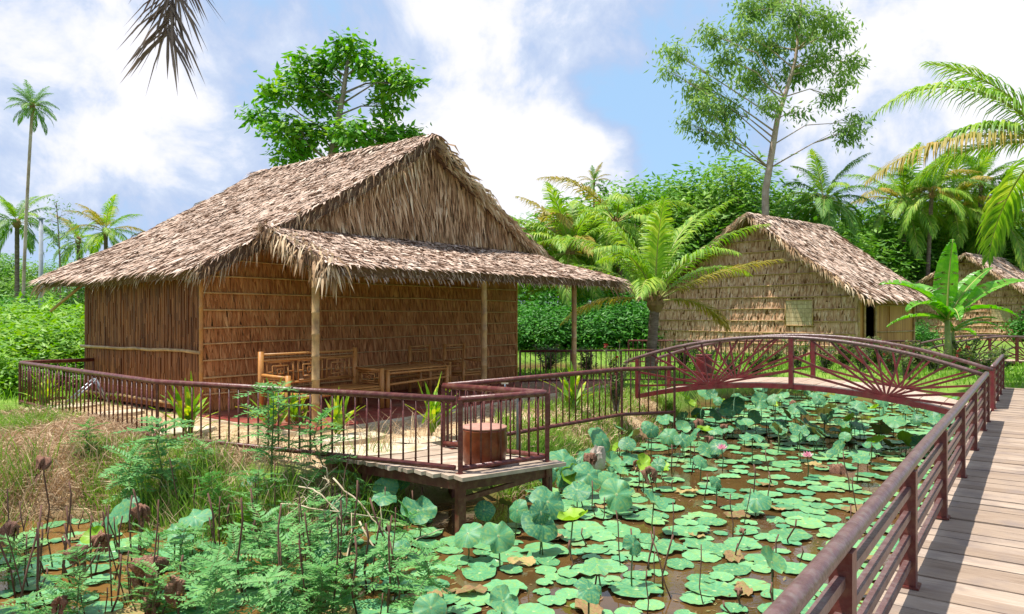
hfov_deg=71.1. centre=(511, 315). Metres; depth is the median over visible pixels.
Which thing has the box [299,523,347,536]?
lotus pad
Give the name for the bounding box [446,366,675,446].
bank fence
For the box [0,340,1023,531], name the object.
ground
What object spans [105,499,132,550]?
lotus leaf
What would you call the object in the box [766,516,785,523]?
lotus pad
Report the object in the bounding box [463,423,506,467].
stool
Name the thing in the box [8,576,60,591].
lotus pad
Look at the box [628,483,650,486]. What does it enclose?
lotus pad
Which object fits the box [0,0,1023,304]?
sky
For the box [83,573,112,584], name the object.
lotus pad
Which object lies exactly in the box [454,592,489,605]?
lotus pad
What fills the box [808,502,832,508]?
lotus pad
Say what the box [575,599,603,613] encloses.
withered pad
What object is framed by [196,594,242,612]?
lotus pad
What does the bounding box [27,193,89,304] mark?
young tree
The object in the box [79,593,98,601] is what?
lotus pad
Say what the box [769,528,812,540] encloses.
lotus pad
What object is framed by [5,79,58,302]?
areca palm
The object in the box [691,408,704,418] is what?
lotus leaf
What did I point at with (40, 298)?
cassava shrub
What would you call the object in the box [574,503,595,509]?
lotus pad
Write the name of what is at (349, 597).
lotus pad
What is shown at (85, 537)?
lotus leaf
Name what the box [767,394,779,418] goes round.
lotus leaf
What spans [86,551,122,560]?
lotus pad
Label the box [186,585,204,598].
lotus pad
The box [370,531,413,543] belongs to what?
lotus pad
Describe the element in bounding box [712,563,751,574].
lotus pad
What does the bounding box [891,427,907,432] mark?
lotus pad
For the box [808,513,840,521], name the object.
lotus pad
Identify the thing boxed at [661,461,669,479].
lotus leaf
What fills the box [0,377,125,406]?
rough grass
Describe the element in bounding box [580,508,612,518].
lotus pad
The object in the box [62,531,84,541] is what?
lotus pad
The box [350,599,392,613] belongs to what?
lotus pad
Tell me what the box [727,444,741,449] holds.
lotus pad
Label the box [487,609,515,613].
lotus pad
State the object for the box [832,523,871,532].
lotus pad
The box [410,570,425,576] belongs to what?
lotus pad
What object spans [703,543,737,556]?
lotus pad
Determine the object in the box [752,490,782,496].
lotus pad
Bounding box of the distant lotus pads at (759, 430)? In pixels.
[50,395,968,581]
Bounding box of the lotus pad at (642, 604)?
[635,599,664,609]
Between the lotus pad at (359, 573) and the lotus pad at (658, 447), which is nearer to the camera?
the lotus pad at (359, 573)
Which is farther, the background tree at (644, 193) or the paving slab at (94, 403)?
the background tree at (644, 193)
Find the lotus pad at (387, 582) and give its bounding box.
[379,580,412,591]
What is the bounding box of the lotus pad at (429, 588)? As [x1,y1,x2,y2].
[410,578,449,591]
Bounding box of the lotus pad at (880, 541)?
[861,536,898,551]
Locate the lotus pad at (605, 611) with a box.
[602,609,612,613]
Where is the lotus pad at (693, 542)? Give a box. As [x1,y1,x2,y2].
[679,537,712,549]
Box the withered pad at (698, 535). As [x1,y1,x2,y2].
[688,531,704,537]
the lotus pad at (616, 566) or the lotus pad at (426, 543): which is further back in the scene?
the lotus pad at (426, 543)
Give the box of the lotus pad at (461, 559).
[445,554,472,564]
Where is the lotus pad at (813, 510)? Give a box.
[799,507,826,514]
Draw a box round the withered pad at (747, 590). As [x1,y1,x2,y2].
[734,581,752,595]
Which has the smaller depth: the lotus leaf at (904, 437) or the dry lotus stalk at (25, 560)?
the dry lotus stalk at (25, 560)
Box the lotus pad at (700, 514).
[688,511,716,517]
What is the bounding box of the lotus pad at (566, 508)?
[564,504,574,511]
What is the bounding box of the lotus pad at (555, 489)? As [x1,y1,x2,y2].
[552,487,561,492]
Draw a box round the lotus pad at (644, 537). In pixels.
[635,533,657,542]
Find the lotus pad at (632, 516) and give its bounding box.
[621,513,644,519]
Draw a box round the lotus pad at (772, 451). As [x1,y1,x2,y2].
[760,449,785,454]
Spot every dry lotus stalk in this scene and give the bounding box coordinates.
[0,543,15,597]
[3,524,26,608]
[6,488,9,556]
[19,501,32,567]
[20,505,42,600]
[23,518,26,553]
[24,534,28,585]
[35,522,39,598]
[36,528,45,607]
[39,537,41,581]
[39,567,47,587]
[41,523,44,573]
[47,527,52,566]
[61,506,68,575]
[61,537,65,576]
[63,523,70,582]
[63,534,76,580]
[68,481,74,537]
[69,514,71,543]
[79,544,100,596]
[90,515,91,578]
[102,512,126,604]
[104,587,107,612]
[105,506,117,544]
[107,505,112,605]
[111,554,121,611]
[113,516,120,553]
[114,516,122,584]
[126,566,135,609]
[127,550,130,599]
[129,495,133,576]
[132,489,141,555]
[153,499,158,599]
[155,534,158,597]
[169,457,180,517]
[179,555,184,603]
[193,484,195,539]
[207,493,215,548]
[209,517,218,551]
[218,496,220,545]
[223,505,229,544]
[228,504,233,539]
[236,498,243,594]
[249,513,257,574]
[250,488,262,556]
[269,504,281,612]
[273,462,275,532]
[280,542,281,612]
[298,492,307,583]
[298,503,306,570]
[298,540,307,612]
[299,533,304,592]
[304,512,312,599]
[329,514,332,572]
[331,517,339,612]
[334,453,350,528]
[338,497,347,565]
[339,500,344,589]
[346,480,357,569]
[351,536,357,613]
[358,484,363,520]
[363,523,369,592]
[369,498,401,578]
[372,521,380,593]
[386,507,395,604]
[387,515,392,612]
[390,541,400,606]
[568,540,573,568]
[591,480,594,514]
[615,510,620,564]
[645,570,648,613]
[647,527,654,568]
[648,531,652,570]
[652,539,670,598]
[653,551,654,583]
[662,534,673,592]
[671,444,672,473]
[672,502,673,533]
[699,544,703,606]
[704,474,707,501]
[722,600,731,613]
[729,494,733,536]
[744,487,750,524]
[753,464,755,491]
[767,472,770,495]
[770,582,772,601]
[775,534,778,552]
[787,519,796,542]
[843,453,849,492]
[852,475,856,511]
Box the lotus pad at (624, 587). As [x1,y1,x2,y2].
[608,578,662,597]
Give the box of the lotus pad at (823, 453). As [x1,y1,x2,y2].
[818,451,849,457]
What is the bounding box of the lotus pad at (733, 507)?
[720,505,747,510]
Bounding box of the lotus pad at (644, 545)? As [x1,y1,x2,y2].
[640,543,648,548]
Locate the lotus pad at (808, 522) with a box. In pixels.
[785,516,825,528]
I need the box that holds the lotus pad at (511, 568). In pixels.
[500,564,522,573]
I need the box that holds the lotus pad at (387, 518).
[367,515,389,521]
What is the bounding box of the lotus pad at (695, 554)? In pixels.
[682,549,720,562]
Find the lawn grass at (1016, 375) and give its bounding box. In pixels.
[518,345,1023,409]
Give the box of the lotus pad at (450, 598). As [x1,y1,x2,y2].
[425,590,460,604]
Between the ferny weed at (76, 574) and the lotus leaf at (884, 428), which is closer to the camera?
the ferny weed at (76, 574)
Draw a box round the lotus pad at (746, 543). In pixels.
[724,536,761,549]
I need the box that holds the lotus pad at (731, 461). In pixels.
[715,459,741,463]
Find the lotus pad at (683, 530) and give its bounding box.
[662,525,709,536]
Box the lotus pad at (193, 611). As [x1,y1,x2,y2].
[167,609,210,613]
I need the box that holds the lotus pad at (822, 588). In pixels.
[815,584,827,595]
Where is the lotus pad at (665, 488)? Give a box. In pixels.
[653,486,675,491]
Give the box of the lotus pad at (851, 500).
[840,497,863,503]
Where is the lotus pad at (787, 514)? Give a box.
[781,511,809,517]
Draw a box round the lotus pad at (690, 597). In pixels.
[680,591,714,604]
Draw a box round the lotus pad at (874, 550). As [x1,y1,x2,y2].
[826,540,877,554]
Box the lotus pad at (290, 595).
[257,593,308,610]
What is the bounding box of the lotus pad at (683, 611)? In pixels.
[674,609,695,613]
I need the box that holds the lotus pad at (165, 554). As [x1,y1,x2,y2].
[156,546,196,560]
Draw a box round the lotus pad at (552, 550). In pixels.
[519,541,568,559]
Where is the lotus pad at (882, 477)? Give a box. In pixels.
[874,475,888,479]
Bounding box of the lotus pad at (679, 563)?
[667,558,693,569]
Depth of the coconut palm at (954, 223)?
54.39 m
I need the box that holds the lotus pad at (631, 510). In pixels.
[601,506,637,514]
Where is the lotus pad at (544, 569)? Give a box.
[535,565,556,574]
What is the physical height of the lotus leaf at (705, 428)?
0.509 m
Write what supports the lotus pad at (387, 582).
on the pond water
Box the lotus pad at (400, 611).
[381,606,413,613]
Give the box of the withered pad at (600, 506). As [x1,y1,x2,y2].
[591,504,606,507]
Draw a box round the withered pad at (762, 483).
[756,480,773,485]
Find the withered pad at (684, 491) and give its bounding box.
[676,488,697,492]
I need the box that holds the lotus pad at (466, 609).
[447,603,480,613]
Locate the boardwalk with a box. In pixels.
[872,388,1023,613]
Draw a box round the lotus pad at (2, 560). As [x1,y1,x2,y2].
[0,554,19,563]
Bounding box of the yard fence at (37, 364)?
[18,358,456,470]
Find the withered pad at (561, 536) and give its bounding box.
[552,533,563,540]
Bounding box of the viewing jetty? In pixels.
[315,383,565,532]
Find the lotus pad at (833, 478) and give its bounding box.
[818,475,847,481]
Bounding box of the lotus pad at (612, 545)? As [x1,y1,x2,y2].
[602,541,622,549]
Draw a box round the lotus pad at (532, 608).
[515,603,554,613]
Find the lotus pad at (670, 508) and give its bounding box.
[659,504,684,511]
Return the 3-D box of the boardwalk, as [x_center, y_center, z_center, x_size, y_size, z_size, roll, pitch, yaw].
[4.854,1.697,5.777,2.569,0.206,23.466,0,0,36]
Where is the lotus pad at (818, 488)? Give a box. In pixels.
[807,485,835,491]
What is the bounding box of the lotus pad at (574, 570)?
[557,564,593,577]
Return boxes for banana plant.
[879,239,1023,368]
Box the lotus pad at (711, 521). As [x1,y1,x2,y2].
[697,517,726,525]
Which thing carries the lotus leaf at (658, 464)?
on the pond water
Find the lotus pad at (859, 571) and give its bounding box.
[857,569,880,579]
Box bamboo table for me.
[358,363,449,407]
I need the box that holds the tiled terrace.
[196,375,620,437]
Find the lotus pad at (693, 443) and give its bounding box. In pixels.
[689,441,699,445]
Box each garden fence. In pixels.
[519,349,685,391]
[628,340,920,365]
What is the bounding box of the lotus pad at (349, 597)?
[326,595,358,606]
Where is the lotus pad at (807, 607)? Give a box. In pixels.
[800,600,814,613]
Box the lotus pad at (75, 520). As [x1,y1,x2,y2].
[66,518,89,523]
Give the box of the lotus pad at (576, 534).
[553,529,591,541]
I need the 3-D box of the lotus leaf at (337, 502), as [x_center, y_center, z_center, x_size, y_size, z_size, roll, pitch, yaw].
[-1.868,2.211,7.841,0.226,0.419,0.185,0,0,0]
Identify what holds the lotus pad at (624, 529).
on the pond water
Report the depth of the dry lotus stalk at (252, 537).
6.19 m
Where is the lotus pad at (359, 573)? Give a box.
[355,567,379,576]
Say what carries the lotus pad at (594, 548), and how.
on the pond water
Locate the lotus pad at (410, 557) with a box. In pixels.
[398,553,428,563]
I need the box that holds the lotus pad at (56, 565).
[15,553,71,572]
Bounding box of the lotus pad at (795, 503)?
[773,498,811,508]
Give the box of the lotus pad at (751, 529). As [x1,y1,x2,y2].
[731,525,759,534]
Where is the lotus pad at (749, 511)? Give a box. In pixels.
[744,509,764,515]
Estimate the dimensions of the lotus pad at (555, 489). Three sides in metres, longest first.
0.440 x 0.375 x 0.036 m
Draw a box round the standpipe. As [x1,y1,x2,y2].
[501,383,517,449]
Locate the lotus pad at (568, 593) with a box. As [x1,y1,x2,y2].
[555,588,577,598]
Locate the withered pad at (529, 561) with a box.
[507,556,535,565]
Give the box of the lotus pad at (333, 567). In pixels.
[299,556,341,571]
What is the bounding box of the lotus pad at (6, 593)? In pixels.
[0,589,15,597]
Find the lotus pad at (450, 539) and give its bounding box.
[440,536,455,545]
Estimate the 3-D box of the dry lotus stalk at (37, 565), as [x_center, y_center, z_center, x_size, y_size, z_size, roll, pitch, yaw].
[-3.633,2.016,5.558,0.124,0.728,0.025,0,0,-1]
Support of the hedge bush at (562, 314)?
on the ground at (434, 495)
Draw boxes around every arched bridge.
[623,334,993,417]
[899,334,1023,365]
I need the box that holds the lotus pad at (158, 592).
[151,590,175,599]
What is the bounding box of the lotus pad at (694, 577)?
[686,574,715,582]
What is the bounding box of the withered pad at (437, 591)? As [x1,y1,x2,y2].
[427,589,442,596]
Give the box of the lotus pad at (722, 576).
[709,571,733,580]
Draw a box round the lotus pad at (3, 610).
[0,604,39,613]
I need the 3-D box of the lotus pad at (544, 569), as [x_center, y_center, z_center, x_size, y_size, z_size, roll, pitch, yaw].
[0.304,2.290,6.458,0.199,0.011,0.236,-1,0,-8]
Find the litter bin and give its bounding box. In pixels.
[696,354,712,389]
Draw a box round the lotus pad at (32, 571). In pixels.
[8,570,35,580]
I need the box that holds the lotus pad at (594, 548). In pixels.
[580,544,608,553]
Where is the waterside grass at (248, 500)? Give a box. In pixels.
[1,465,528,537]
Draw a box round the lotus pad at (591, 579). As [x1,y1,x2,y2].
[580,576,612,586]
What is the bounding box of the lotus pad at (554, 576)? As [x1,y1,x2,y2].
[544,573,565,579]
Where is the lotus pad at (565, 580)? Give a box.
[556,576,576,584]
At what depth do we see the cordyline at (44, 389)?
13.10 m
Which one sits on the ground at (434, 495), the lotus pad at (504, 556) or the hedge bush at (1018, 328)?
the hedge bush at (1018, 328)
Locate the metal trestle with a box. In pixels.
[67,378,107,403]
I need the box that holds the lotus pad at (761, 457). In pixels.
[750,455,774,460]
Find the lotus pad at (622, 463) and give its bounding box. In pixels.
[620,460,636,466]
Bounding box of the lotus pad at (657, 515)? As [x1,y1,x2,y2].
[636,510,668,519]
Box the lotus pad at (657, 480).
[636,476,661,482]
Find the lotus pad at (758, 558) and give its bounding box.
[744,554,785,564]
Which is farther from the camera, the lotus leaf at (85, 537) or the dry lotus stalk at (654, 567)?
the lotus leaf at (85, 537)
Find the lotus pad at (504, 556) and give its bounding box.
[485,547,527,561]
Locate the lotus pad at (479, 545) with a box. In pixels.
[473,541,489,549]
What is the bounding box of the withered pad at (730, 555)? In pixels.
[722,549,744,562]
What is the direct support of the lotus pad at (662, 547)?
on the pond water
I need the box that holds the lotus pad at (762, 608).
[757,602,771,612]
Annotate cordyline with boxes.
[17,370,64,405]
[151,372,225,435]
[240,377,308,432]
[276,392,311,422]
[311,388,365,433]
[405,372,457,435]
[541,361,602,407]
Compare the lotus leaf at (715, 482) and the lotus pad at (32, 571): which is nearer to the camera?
the lotus pad at (32, 571)
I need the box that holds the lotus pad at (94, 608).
[79,601,122,613]
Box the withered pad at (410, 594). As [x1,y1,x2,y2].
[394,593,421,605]
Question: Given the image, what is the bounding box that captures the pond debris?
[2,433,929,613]
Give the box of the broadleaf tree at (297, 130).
[234,27,431,166]
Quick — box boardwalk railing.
[762,354,1004,613]
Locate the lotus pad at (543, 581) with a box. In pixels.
[536,578,552,584]
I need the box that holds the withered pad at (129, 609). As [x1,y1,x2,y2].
[104,603,158,613]
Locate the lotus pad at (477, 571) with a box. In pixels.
[462,562,495,580]
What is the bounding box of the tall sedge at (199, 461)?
[0,418,432,574]
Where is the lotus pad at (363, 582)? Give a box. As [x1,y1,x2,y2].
[351,577,370,585]
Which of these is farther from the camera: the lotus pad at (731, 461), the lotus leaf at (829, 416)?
the lotus leaf at (829, 416)
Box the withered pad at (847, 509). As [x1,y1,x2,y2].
[841,503,862,512]
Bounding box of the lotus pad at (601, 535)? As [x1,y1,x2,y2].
[584,530,615,541]
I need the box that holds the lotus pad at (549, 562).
[536,556,559,565]
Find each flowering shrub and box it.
[532,343,561,373]
[577,347,599,369]
[601,340,631,410]
[669,339,694,368]
[690,346,716,369]
[721,352,744,374]
[744,353,765,375]
[759,339,783,368]
[781,339,810,367]
[816,345,836,371]
[833,335,859,367]
[850,347,872,371]
[866,336,891,364]
[879,340,903,374]
[897,356,915,377]
[904,340,936,368]
[918,346,948,374]
[947,340,974,375]
[951,335,984,359]
[967,349,998,378]
[979,343,1012,367]
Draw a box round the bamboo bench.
[258,347,383,421]
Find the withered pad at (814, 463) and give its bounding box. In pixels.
[805,461,821,465]
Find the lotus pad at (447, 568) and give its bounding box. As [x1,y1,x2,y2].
[420,562,456,574]
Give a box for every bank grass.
[0,395,679,523]
[0,403,680,530]
[489,386,689,497]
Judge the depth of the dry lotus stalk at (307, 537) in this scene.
5.79 m
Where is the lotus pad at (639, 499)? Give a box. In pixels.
[631,496,647,502]
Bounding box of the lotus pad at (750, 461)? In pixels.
[740,459,761,463]
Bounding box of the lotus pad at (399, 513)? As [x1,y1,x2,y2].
[384,510,404,518]
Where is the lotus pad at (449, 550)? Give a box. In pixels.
[438,546,462,553]
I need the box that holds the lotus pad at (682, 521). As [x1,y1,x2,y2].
[674,518,697,525]
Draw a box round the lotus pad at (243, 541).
[226,540,263,549]
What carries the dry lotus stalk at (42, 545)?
in the pond water
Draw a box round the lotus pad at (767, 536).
[753,533,782,541]
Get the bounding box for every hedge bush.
[0,292,35,309]
[3,291,66,309]
[518,286,603,347]
[518,294,543,343]
[518,302,583,352]
[518,307,552,349]
[522,300,602,349]
[542,302,616,349]
[557,290,610,343]
[561,298,643,349]
[577,301,648,349]
[586,290,647,346]
[604,295,666,348]
[617,298,649,345]
[915,317,943,345]
[995,306,1023,341]
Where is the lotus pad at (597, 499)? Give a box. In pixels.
[580,495,606,503]
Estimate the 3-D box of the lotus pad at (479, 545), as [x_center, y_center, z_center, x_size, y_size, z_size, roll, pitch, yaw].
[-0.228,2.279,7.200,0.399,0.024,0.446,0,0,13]
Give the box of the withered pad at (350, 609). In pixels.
[323,604,355,613]
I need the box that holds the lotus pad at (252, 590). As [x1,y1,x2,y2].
[234,587,258,597]
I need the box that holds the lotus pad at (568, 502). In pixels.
[562,499,579,505]
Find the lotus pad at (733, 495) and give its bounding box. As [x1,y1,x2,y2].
[718,492,743,498]
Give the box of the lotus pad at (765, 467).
[756,466,780,470]
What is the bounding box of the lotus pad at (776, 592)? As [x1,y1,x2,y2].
[760,588,783,599]
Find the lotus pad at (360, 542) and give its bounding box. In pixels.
[336,535,363,544]
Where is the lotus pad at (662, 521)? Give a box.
[644,517,668,524]
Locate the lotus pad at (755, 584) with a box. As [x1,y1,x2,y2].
[728,578,770,590]
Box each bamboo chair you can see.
[408,344,450,393]
[443,343,480,390]
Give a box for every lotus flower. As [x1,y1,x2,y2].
[716,444,726,470]
[802,451,812,476]
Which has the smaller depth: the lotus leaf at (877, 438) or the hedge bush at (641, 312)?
the lotus leaf at (877, 438)
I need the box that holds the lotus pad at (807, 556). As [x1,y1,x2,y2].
[796,553,815,560]
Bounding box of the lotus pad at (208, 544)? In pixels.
[198,541,222,548]
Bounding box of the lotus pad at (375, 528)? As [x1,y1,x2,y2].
[367,521,392,531]
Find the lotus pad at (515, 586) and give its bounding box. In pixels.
[482,579,527,595]
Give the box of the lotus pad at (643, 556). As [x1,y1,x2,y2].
[628,552,658,561]
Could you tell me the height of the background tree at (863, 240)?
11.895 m
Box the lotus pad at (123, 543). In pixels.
[99,537,150,553]
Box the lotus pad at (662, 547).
[648,541,687,553]
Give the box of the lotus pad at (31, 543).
[16,538,47,546]
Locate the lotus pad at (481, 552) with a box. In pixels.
[473,549,490,555]
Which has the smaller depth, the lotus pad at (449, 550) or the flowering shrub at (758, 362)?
the lotus pad at (449, 550)
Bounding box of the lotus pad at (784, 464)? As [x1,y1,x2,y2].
[769,461,800,467]
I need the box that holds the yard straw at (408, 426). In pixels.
[3,399,600,470]
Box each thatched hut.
[29,133,636,425]
[634,212,931,358]
[913,253,1023,340]
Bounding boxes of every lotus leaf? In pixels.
[0,519,20,579]
[34,455,51,533]
[50,595,68,613]
[63,544,88,583]
[80,525,102,555]
[91,529,112,574]
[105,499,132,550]
[125,495,139,530]
[128,553,169,609]
[131,503,150,554]
[143,597,162,613]
[163,574,185,613]
[167,523,181,571]
[167,532,193,559]
[178,508,211,557]
[235,509,253,539]
[241,477,256,487]
[270,578,292,607]
[314,536,333,563]
[330,497,351,519]
[357,545,376,571]
[371,491,396,530]
[373,477,398,517]
[391,539,409,571]
[398,480,409,507]
[400,495,436,538]
[412,593,446,613]
[454,522,482,558]
[474,500,495,523]
[480,521,514,567]
[489,584,518,613]
[499,497,512,522]
[509,499,527,538]
[521,510,557,553]
[525,493,531,502]
[529,485,563,519]
[529,500,549,554]
[539,468,556,482]
[549,449,576,487]
[556,470,569,488]
[557,507,587,560]
[561,463,576,483]
[562,481,590,507]
[573,462,601,490]
[573,579,601,613]
[574,448,590,463]
[583,452,597,465]
[583,557,612,585]
[588,427,600,436]
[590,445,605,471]
[591,429,609,451]
[598,471,619,483]
[599,478,632,518]
[605,462,614,472]
[606,451,621,466]
[612,442,618,454]
[613,424,625,456]
[613,465,629,478]
[618,437,635,466]
[620,451,638,465]
[622,535,640,585]
[628,427,639,451]
[631,460,639,491]
[637,453,650,492]
[640,466,657,492]
[641,421,648,447]
[642,422,658,458]
[644,489,668,532]
[651,458,665,487]
[655,414,672,427]
[659,428,678,455]
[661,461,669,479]
[673,432,691,457]
[676,410,688,432]
[676,420,690,455]
[684,397,695,420]
[686,428,699,464]
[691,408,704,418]
[693,418,703,443]
[693,455,707,481]
[697,390,711,404]
[697,425,712,438]
[697,441,717,457]
[704,436,713,443]
[706,389,717,407]
[707,426,723,438]
[708,439,726,457]
[709,408,721,425]
[709,476,721,505]
[713,397,722,404]
[714,407,730,423]
[718,424,727,439]
[719,408,735,416]
[720,396,744,435]
[723,426,733,441]
[731,393,743,399]
[733,587,742,603]
[734,416,747,438]
[737,418,753,447]
[738,527,745,547]
[739,432,764,462]
[742,491,771,517]
[745,404,754,411]
[747,410,761,429]
[751,392,768,422]
[760,422,771,440]
[761,545,786,600]
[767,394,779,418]
[769,421,787,435]
[772,422,782,452]
[773,428,785,445]
[777,392,789,404]
[779,421,786,441]
[784,408,791,421]
[788,402,799,422]
[788,423,809,460]
[790,433,801,449]
[791,433,806,444]
[795,405,806,425]
[803,417,814,426]
[806,425,824,451]
[806,434,819,455]
[808,392,822,409]
[812,394,825,407]
[815,407,831,421]
[817,428,828,449]
[820,413,827,436]
[824,403,835,407]
[825,410,834,430]
[826,439,845,462]
[827,427,839,432]
[827,463,845,473]
[829,395,841,403]
[834,418,849,432]
[838,427,852,444]
[839,432,850,452]
[840,394,852,402]
[843,406,858,434]
[843,412,854,425]
[845,451,870,483]
[849,400,864,417]
[850,418,857,436]
[850,421,867,438]
[861,441,882,463]
[866,434,885,452]
[868,404,878,411]
[868,423,893,445]
[869,415,888,433]
[875,413,884,423]
[876,400,888,423]
[878,406,888,414]
[882,439,895,451]
[883,416,906,437]
[894,446,911,452]
[897,430,913,446]
[899,404,910,428]
[910,414,923,427]
[910,434,933,449]
[922,417,940,424]
[924,409,940,416]
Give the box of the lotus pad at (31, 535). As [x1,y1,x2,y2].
[0,531,39,541]
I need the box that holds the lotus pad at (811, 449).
[795,445,828,450]
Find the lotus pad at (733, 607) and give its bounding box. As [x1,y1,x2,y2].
[720,602,747,612]
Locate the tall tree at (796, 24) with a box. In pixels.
[644,0,876,215]
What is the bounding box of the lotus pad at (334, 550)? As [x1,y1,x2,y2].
[311,543,347,554]
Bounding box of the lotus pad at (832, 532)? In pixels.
[819,527,837,536]
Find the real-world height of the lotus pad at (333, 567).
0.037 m
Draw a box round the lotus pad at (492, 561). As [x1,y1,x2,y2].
[468,557,502,566]
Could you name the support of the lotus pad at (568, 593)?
on the pond water
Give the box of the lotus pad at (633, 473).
[630,470,650,475]
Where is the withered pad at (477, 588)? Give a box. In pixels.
[441,584,487,593]
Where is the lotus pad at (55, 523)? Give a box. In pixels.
[40,521,65,528]
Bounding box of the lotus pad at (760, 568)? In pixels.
[750,564,770,572]
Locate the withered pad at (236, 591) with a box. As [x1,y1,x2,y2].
[212,583,240,596]
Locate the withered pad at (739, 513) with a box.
[724,510,749,517]
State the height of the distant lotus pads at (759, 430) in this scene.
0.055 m
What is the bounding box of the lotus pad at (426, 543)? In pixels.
[412,539,442,548]
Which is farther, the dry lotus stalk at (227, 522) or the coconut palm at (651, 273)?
the coconut palm at (651, 273)
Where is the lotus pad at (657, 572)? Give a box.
[647,569,667,575]
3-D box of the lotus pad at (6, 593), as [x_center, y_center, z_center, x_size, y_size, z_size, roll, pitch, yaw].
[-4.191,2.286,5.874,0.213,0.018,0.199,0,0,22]
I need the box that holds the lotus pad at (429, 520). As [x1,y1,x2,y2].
[399,517,432,523]
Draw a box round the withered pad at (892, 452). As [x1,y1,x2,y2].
[882,451,900,454]
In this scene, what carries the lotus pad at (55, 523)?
on the pond water
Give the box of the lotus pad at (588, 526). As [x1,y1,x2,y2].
[564,521,605,533]
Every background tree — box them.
[0,250,52,298]
[0,252,33,303]
[0,257,81,308]
[16,255,86,311]
[514,194,592,309]
[518,204,639,305]
[518,225,561,309]
[545,177,636,306]
[550,169,721,302]
[591,172,741,301]
[625,161,793,304]
[628,175,727,304]
[648,142,848,264]
[688,172,893,262]
[772,178,901,271]
[832,195,938,283]
[839,214,949,282]
[848,181,1006,273]
[893,221,1012,273]
[898,188,1023,279]
[980,219,1023,270]
[987,208,1023,267]
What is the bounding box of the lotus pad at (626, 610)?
[614,607,642,613]
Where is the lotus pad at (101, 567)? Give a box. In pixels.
[67,564,109,572]
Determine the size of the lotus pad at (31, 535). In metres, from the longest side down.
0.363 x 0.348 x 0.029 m
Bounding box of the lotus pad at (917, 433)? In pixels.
[908,431,927,434]
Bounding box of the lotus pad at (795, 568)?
[785,562,806,573]
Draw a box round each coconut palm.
[0,194,57,304]
[44,213,108,265]
[60,194,143,261]
[120,0,220,98]
[509,208,614,302]
[514,181,634,308]
[527,196,786,374]
[536,176,699,309]
[775,148,887,243]
[844,142,986,275]
[861,61,1023,268]
[882,144,994,275]
[889,151,1023,265]
[940,170,1023,270]
[942,142,1023,254]
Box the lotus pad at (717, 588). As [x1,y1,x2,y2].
[685,580,740,596]
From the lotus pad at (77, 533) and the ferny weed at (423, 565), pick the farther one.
the lotus pad at (77, 533)
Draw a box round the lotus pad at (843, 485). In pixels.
[827,482,861,489]
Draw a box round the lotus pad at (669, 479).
[662,477,684,482]
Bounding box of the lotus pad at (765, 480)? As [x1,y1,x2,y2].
[747,478,777,485]
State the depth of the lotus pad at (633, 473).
10.41 m
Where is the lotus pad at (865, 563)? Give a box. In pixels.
[861,561,882,568]
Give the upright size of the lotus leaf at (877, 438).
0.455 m
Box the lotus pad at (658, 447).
[640,443,669,450]
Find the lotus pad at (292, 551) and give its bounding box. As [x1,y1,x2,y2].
[275,547,302,557]
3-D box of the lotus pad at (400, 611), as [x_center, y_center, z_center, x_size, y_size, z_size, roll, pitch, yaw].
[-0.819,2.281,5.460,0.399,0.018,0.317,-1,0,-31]
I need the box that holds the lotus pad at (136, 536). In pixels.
[133,530,165,538]
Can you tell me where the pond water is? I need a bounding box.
[0,365,954,613]
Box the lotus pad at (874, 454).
[842,450,879,457]
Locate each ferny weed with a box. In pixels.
[0,527,60,585]
[0,583,65,613]
[27,572,99,613]
[41,544,114,613]
[64,417,108,456]
[97,440,165,503]
[107,522,183,595]
[109,559,196,613]
[110,416,195,495]
[150,558,216,612]
[163,523,207,585]
[169,524,211,555]
[177,544,257,613]
[181,526,268,609]
[183,436,229,471]
[189,470,237,535]
[217,502,307,585]
[221,468,297,532]
[223,565,307,613]
[232,381,313,484]
[241,521,325,604]
[253,509,300,563]
[274,487,340,552]
[278,549,353,613]
[283,406,357,498]
[289,507,374,593]
[289,517,346,569]
[289,546,364,609]
[303,556,373,613]
[333,498,372,551]
[337,471,386,513]
[353,532,418,602]
[374,500,432,560]
[381,536,466,609]
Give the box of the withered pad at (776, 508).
[771,505,784,509]
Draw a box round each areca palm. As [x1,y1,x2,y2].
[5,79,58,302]
[577,163,610,298]
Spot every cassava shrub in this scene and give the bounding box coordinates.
[0,290,51,316]
[0,294,77,339]
[0,295,38,316]
[0,295,54,345]
[0,296,60,328]
[0,310,84,385]
[0,314,84,388]
[0,343,54,398]
[4,287,82,321]
[6,311,84,385]
[12,303,83,330]
[24,312,83,337]
[28,333,84,389]
[32,290,84,321]
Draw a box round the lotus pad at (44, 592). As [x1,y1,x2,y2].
[16,588,72,605]
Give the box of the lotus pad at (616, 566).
[600,559,627,571]
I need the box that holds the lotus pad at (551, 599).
[537,595,565,604]
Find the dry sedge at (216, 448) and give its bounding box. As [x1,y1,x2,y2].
[0,404,452,555]
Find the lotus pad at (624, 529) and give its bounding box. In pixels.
[604,524,640,536]
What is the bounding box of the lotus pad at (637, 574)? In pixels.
[623,570,651,579]
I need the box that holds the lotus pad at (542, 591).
[533,588,550,594]
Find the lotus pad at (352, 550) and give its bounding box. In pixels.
[329,548,360,558]
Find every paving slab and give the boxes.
[25,402,101,410]
[93,409,144,416]
[155,425,216,435]
[316,431,386,446]
[323,443,427,459]
[392,436,440,444]
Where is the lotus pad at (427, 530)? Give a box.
[408,527,442,537]
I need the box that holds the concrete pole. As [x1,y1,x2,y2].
[36,217,45,307]
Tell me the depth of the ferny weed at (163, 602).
5.23 m
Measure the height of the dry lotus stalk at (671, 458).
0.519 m
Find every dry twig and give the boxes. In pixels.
[271,486,327,547]
[272,462,329,531]
[281,496,386,519]
[298,476,345,532]
[333,475,418,555]
[345,513,351,564]
[359,521,385,567]
[395,528,443,561]

